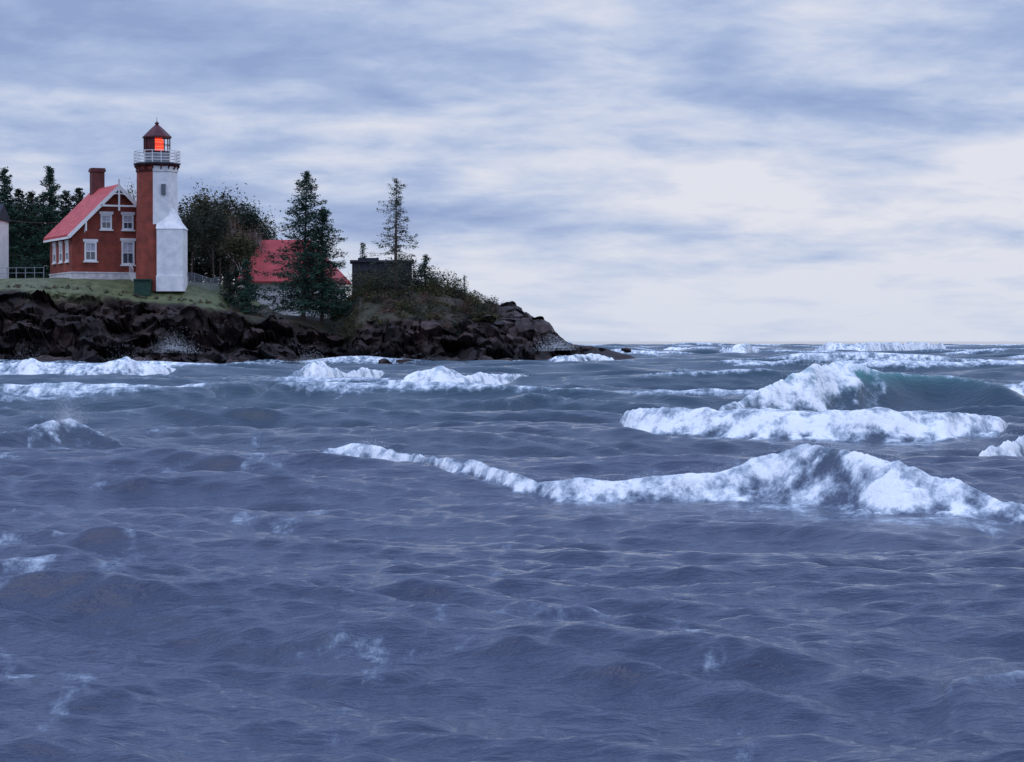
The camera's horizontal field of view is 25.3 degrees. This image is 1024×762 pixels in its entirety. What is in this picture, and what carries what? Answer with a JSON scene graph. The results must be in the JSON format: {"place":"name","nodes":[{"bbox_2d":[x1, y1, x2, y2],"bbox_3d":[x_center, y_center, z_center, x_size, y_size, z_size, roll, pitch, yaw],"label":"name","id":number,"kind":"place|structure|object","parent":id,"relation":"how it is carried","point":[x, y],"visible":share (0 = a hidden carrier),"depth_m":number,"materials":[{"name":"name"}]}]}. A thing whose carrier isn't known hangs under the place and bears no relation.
{"place":"outdoors","nodes":[
{"label":"outdoors","id":0,"kind":"place"},
{"bbox_2d":[0,278,635,363],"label":"rocky headland","id":1,"kind":"structure","parent":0,"point":[83,323],"depth_m":193.59,"materials":[{"name":"black stone"}]},
{"bbox_2d":[0,204,10,278],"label":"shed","id":2,"kind":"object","parent":1,"relation":"on","point":[4,239],"visible":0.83,"depth_m":202.86,"materials":[{"name":"paint"}]},
{"bbox_2d":[0,267,43,277],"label":"pipe fence","id":3,"kind":"object","parent":1,"relation":"on","point":[25,271],"visible":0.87,"depth_m":199.03,"materials":[{"name":"metal"}]},
{"bbox_2d":[0,166,45,277],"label":"spruce tree","id":4,"kind":"object","parent":1,"relation":"on","point":[5,193],"visible":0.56,"depth_m":215.54,"materials":[{"name":"green plant"}]},
{"bbox_2d":[9,165,68,277],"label":"spruce tree","id":5,"kind":"object","parent":1,"relation":"on","point":[48,213],"visible":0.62,"depth_m":213.30,"materials":[{"name":"green plant"}]},
{"bbox_2d":[49,272,135,278],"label":"foundation","id":6,"kind":"object","parent":1,"relation":"on","point":[98,275],"visible":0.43,"depth_m":198.03,"materials":[{"name":"concrete"}]},
{"bbox_2d":[50,191,135,273],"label":"brick walls","id":7,"kind":"structure","parent":6,"relation":"on","point":[108,251],"depth_m":198.17,"materials":[{"name":"red brick"}]},
{"bbox_2d":[52,242,56,264],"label":"side window","id":8,"kind":"structure","parent":7,"relation":"attached to","point":[54,244],"depth_m":202.52,"materials":[{"name":"white paint"}]},
{"bbox_2d":[58,241,62,263],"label":"side window","id":9,"kind":"structure","parent":7,"relation":"attached to","point":[60,243],"depth_m":200.14,"materials":[{"name":"white paint"}]},
{"bbox_2d":[64,240,68,262],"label":"side window","id":10,"kind":"structure","parent":7,"relation":"attached to","point":[66,251],"depth_m":198.26,"materials":[{"name":"white paint"}]},
{"bbox_2d":[43,184,120,240],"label":"red roof","id":11,"kind":"structure","parent":7,"relation":"on","point":[84,208],"depth_m":200.81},
{"bbox_2d":[88,168,105,194],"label":"chimney","id":12,"kind":"object","parent":11,"relation":"on","point":[97,178],"visible":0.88,"depth_m":204.19,"materials":[{"name":"brick"}]},
{"bbox_2d":[43,179,135,242],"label":"gable truss trim","id":13,"kind":"structure","parent":7,"relation":"attached to","point":[118,188],"depth_m":197.53,"materials":[{"name":"white paint"}]},
{"bbox_2d":[83,239,97,262],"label":"window","id":14,"kind":"structure","parent":7,"relation":"attached to","point":[90,250],"depth_m":197.44,"materials":[{"name":"white paint"}]},
{"bbox_2d":[99,211,113,230],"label":"window","id":15,"kind":"structure","parent":7,"relation":"attached to","point":[105,220],"depth_m":197.96,"materials":[{"name":"white paint"}]},
{"bbox_2d":[120,238,135,265],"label":"window","id":16,"kind":"structure","parent":7,"relation":"in","point":[127,252],"depth_m":198.82,"materials":[{"name":"white wood"}]},
{"bbox_2d":[121,212,134,230],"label":"window","id":17,"kind":"structure","parent":7,"relation":"attached to","point":[127,221],"depth_m":198.78,"materials":[{"name":"white paint"}]},
{"bbox_2d":[124,178,136,200],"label":"maple tree","id":18,"kind":"object","parent":1,"relation":"on","point":[135,192],"visible":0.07,"depth_m":214.72,"materials":[{"name":"green plant"}]},
{"bbox_2d":[129,263,135,280],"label":"porch steps","id":19,"kind":"structure","parent":1,"relation":"on","point":[132,276],"depth_m":198.42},
{"bbox_2d":[0,187,277,286],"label":"background trees","id":20,"kind":"object","parent":1,"relation":"on","point":[78,199],"visible":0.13,"depth_m":225.62,"materials":[{"name":"green plant"}]},
{"bbox_2d":[133,279,151,295],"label":"green storage bin","id":21,"kind":"object","parent":1,"relation":"on","point":[142,287],"visible":1,"depth_m":194.89,"materials":[{"name":"paint"}]},
{"bbox_2d":[133,122,187,291],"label":"lighthouse tower","id":22,"kind":"structure","parent":1,"relation":"on","point":[161,247],"depth_m":195.79,"materials":[{"name":"paint"}]},
{"bbox_2d":[161,184,165,194],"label":"tower window","id":23,"kind":"structure","parent":22,"relation":"in","point":[163,186],"depth_m":195.60,"materials":[{"name":"grey glass"}]},
{"bbox_2d":[187,273,219,290],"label":"chain link fence","id":24,"kind":"object","parent":1,"relation":"on","point":[202,277],"visible":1,"depth_m":198.60,"materials":[{"name":"metal"}]},
{"bbox_2d":[178,194,238,282],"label":"maple tree","id":25,"kind":"object","parent":1,"relation":"on","point":[212,232],"visible":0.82,"depth_m":207.13,"materials":[{"name":"green plant"}]},
{"bbox_2d":[180,179,244,282],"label":"maple tree","id":26,"kind":"object","parent":1,"relation":"on","point":[206,200],"visible":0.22,"depth_m":214.35,"materials":[{"name":"green plant"}]},
{"bbox_2d":[181,177,254,281],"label":"maple tree","id":27,"kind":"object","parent":1,"relation":"on","point":[203,249],"visible":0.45,"depth_m":213.36,"materials":[{"name":"green plant"}]},
{"bbox_2d":[218,270,243,303],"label":"spruce tree","id":28,"kind":"object","parent":1,"relation":"on","point":[228,284],"visible":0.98,"depth_m":198.20,"materials":[{"name":"green plant"}]},
{"bbox_2d":[217,205,257,286],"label":"birch tree","id":29,"kind":"object","parent":1,"relation":"on","point":[232,230],"visible":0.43,"depth_m":208.63,"materials":[{"name":"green plant"}]},
{"bbox_2d":[215,225,266,271],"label":"maple tree","id":30,"kind":"object","parent":1,"relation":"on","point":[242,248],"visible":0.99,"depth_m":203.18,"materials":[{"name":"green plant"}]},
{"bbox_2d":[227,259,264,316],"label":"spruce tree","id":31,"kind":"object","parent":1,"relation":"on","point":[245,281],"visible":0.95,"depth_m":197.63,"materials":[{"name":"green plant"}]},
{"bbox_2d":[5,259,503,336],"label":"hillside shrubs","id":32,"kind":"object","parent":1,"relation":"on","point":[479,308],"visible":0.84,"depth_m":202.77,"materials":[{"name":"green plant"}]},
{"bbox_2d":[229,188,282,239],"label":"maple tree","id":33,"kind":"object","parent":1,"relation":"on","point":[248,217],"visible":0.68,"depth_m":220.72,"materials":[{"name":"green plant"}]},
{"bbox_2d":[245,211,269,255],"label":"birch tree","id":34,"kind":"object","parent":1,"relation":"on","point":[257,239],"visible":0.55,"depth_m":214.63,"materials":[{"name":"green plant"}]},
{"bbox_2d":[242,283,344,316],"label":"white walls","id":35,"kind":"structure","parent":1,"relation":"on","point":[264,286],"depth_m":212.52,"materials":[{"name":"paint"}]},
{"bbox_2d":[280,290,290,306],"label":"window","id":36,"kind":"structure","parent":35,"relation":"attached to","point":[284,298],"depth_m":212.31,"materials":[{"name":"white paint"}]},
{"bbox_2d":[238,240,351,284],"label":"red roof","id":37,"kind":"structure","parent":35,"relation":"on","point":[268,266],"depth_m":213.97,"materials":[{"name":"red"}]},
{"bbox_2d":[237,170,360,320],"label":"spruce tree","id":38,"kind":"object","parent":1,"relation":"on","point":[304,219],"visible":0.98,"depth_m":200.22,"materials":[{"name":"green plant"}]},
{"bbox_2d":[285,207,355,322],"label":"spruce tree","id":39,"kind":"object","parent":1,"relation":"on","point":[326,247],"visible":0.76,"depth_m":201.41,"materials":[{"name":"green plant"}]},
{"bbox_2d":[30,318,630,363],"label":"shore boulders","id":40,"kind":"object","parent":1,"relation":"on","point":[519,326],"visible":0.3,"depth_m":199.88,"materials":[{"name":"black stone"}]},
{"bbox_2d":[359,242,367,257],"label":"spruce tree","id":41,"kind":"object","parent":1,"relation":"on","point":[363,251],"visible":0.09,"depth_m":225.71,"materials":[{"name":"green plant"}]},
{"bbox_2d":[350,258,412,293],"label":"dark wooden building","id":42,"kind":"structure","parent":1,"relation":"on","point":[365,264],"depth_m":221.94,"materials":[{"name":"black wood"}]},
{"bbox_2d":[362,177,424,293],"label":"spruce tree","id":43,"kind":"object","parent":1,"relation":"on","point":[394,250],"visible":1,"depth_m":202.74,"materials":[{"name":"green plant"}]},
{"bbox_2d":[412,254,443,291],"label":"spruce tree","id":44,"kind":"object","parent":1,"relation":"on","point":[425,258],"visible":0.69,"depth_m":205.70,"materials":[{"name":"green plant"}]},
{"bbox_2d":[461,275,468,299],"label":"spruce tree","id":45,"kind":"object","parent":1,"relation":"on","point":[464,281],"visible":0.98,"depth_m":204.84,"materials":[{"name":"green plant"}]},
{"bbox_2d":[0,341,1023,761],"bbox_3d":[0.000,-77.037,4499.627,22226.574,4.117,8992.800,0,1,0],"label":"lake water","id":46,"kind":"structure","parent":0,"point":[258,561],"depth_m":21.58,"materials":[{"name":"blue liquid"}]},
{"bbox_2d":[17,321,1021,494],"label":"wave spray","id":47,"kind":"object","parent":46,"relation":"on","point":[176,346],"visible":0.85,"depth_m":68.91,"materials":[{"name":"white liquid"}]},
{"bbox_2d":[0,0,1023,340],"label":"sky","id":48,"kind":"structure","parent":0,"point":[606,170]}
]}

